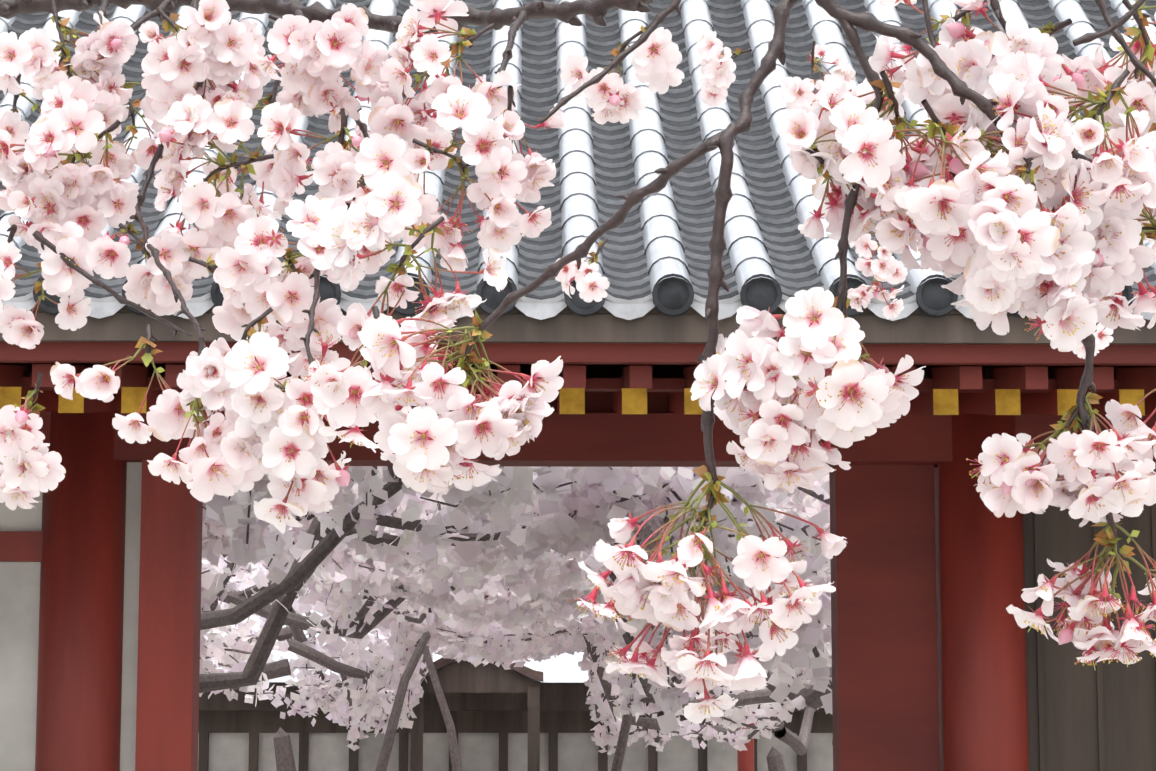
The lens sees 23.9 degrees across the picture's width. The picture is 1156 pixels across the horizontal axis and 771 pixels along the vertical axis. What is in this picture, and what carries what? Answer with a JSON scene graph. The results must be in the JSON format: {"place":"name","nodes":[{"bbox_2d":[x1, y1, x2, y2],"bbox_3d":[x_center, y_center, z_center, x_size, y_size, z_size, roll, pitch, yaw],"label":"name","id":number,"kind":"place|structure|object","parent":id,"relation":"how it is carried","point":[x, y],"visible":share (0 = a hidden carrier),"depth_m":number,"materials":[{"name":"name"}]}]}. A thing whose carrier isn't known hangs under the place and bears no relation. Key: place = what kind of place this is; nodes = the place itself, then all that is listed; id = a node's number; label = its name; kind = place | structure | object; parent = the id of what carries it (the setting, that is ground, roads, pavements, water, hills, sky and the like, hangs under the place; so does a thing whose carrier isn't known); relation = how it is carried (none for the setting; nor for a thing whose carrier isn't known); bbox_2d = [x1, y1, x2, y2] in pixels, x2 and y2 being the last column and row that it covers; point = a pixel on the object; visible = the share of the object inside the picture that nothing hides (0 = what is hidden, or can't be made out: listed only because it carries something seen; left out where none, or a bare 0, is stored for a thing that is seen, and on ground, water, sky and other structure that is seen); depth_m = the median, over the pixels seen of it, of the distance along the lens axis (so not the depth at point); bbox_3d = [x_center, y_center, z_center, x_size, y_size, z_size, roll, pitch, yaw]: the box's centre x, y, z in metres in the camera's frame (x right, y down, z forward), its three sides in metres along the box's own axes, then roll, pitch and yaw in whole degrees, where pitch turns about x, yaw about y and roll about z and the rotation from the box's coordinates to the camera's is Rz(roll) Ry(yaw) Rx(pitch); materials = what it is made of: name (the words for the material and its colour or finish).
{"place":"outdoors","nodes":[
{"label":"outdoors","id":0,"kind":"place"},
{"bbox_2d":[0,0,1155,723],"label":"cherry branch","id":1,"kind":"object","parent":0,"point":[988,180],"visible":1,"depth_m":1.58,"materials":[{"name":"pink plant"}]},
{"bbox_2d":[0,0,1155,770],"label":"gate","id":2,"kind":"structure","parent":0,"point":[942,660],"depth_m":11.88,"materials":[{"name":"red painted wood"},{"name":"plaster"},{"name":"tile"}]},
{"label":"ground","id":3,"kind":"structure","parent":0,"visible":0},
{"bbox_2d":[219,548,254,581],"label":"cherry tree","id":4,"kind":"object","parent":3,"relation":"on","point":[221,557],"depth_m":49.96,"materials":[{"name":"pink plant"}]},
{"bbox_2d":[204,552,306,589],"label":"cherry tree","id":5,"kind":"object","parent":3,"relation":"on","point":[242,569],"depth_m":46.00,"materials":[{"name":"pink plant"}]},
{"bbox_2d":[202,466,540,770],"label":"cherry tree","id":6,"kind":"object","parent":3,"relation":"on","point":[215,538],"depth_m":23.74,"materials":[{"name":"pink plant"}]},
{"bbox_2d":[199,558,586,770],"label":"cherry tree","id":7,"kind":"object","parent":3,"relation":"on","point":[370,673],"visible":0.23,"depth_m":35.23,"materials":[{"name":"pink plant"}]},
{"bbox_2d":[201,534,598,653],"bbox_3d":[-5.009,2.115,27.872,11.584,6.590,9.396,-6,-10,37],"label":"cherry tree","id":8,"kind":"object","parent":3,"relation":"on","point":[374,583],"visible":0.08,"depth_m":26.24,"materials":[{"name":"pink plant"}]},
{"bbox_2d":[237,529,594,770],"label":"cherry tree","id":9,"kind":"object","parent":3,"relation":"on","point":[320,594],"visible":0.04,"depth_m":33.04,"materials":[{"name":"pink plant"}]},
{"bbox_2d":[199,466,830,692],"bbox_3d":[-4.160,1.271,21.036,12.591,6.390,11.139,0,-8,-1],"label":"cherry tree","id":10,"kind":"object","parent":3,"relation":"on","point":[473,529],"visible":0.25,"depth_m":18.66,"materials":[{"name":"pink plant"}]},
{"bbox_2d":[198,601,832,770],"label":"building","id":11,"kind":"structure","parent":3,"relation":"on","point":[532,715],"depth_m":41.59,"materials":[{"name":"paint"}]},
{"bbox_2d":[307,466,832,744],"bbox_3d":[1.639,1.253,22.220,8.348,6.784,11.989,8,-11,-45],"label":"cherry tree","id":12,"kind":"object","parent":3,"relation":"on","point":[785,682],"visible":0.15,"depth_m":20.74,"materials":[{"name":"pink plant"}]},
{"bbox_2d":[381,566,831,750],"bbox_3d":[3.060,1.843,29.184,9.356,7.505,10.559,-6,-10,35],"label":"cherry tree","id":13,"kind":"object","parent":3,"relation":"on","point":[739,713],"visible":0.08,"depth_m":32.06,"materials":[{"name":"pink plant"}]},
{"bbox_2d":[441,607,823,770],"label":"cherry tree","id":14,"kind":"object","parent":3,"relation":"on","point":[600,683],"visible":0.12,"depth_m":35.54,"materials":[{"name":"pink plant"}]},
{"bbox_2d":[611,475,829,770],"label":"cherry tree","id":15,"kind":"object","parent":3,"relation":"on","point":[811,506],"depth_m":26.18,"materials":[{"name":"pink plant"}]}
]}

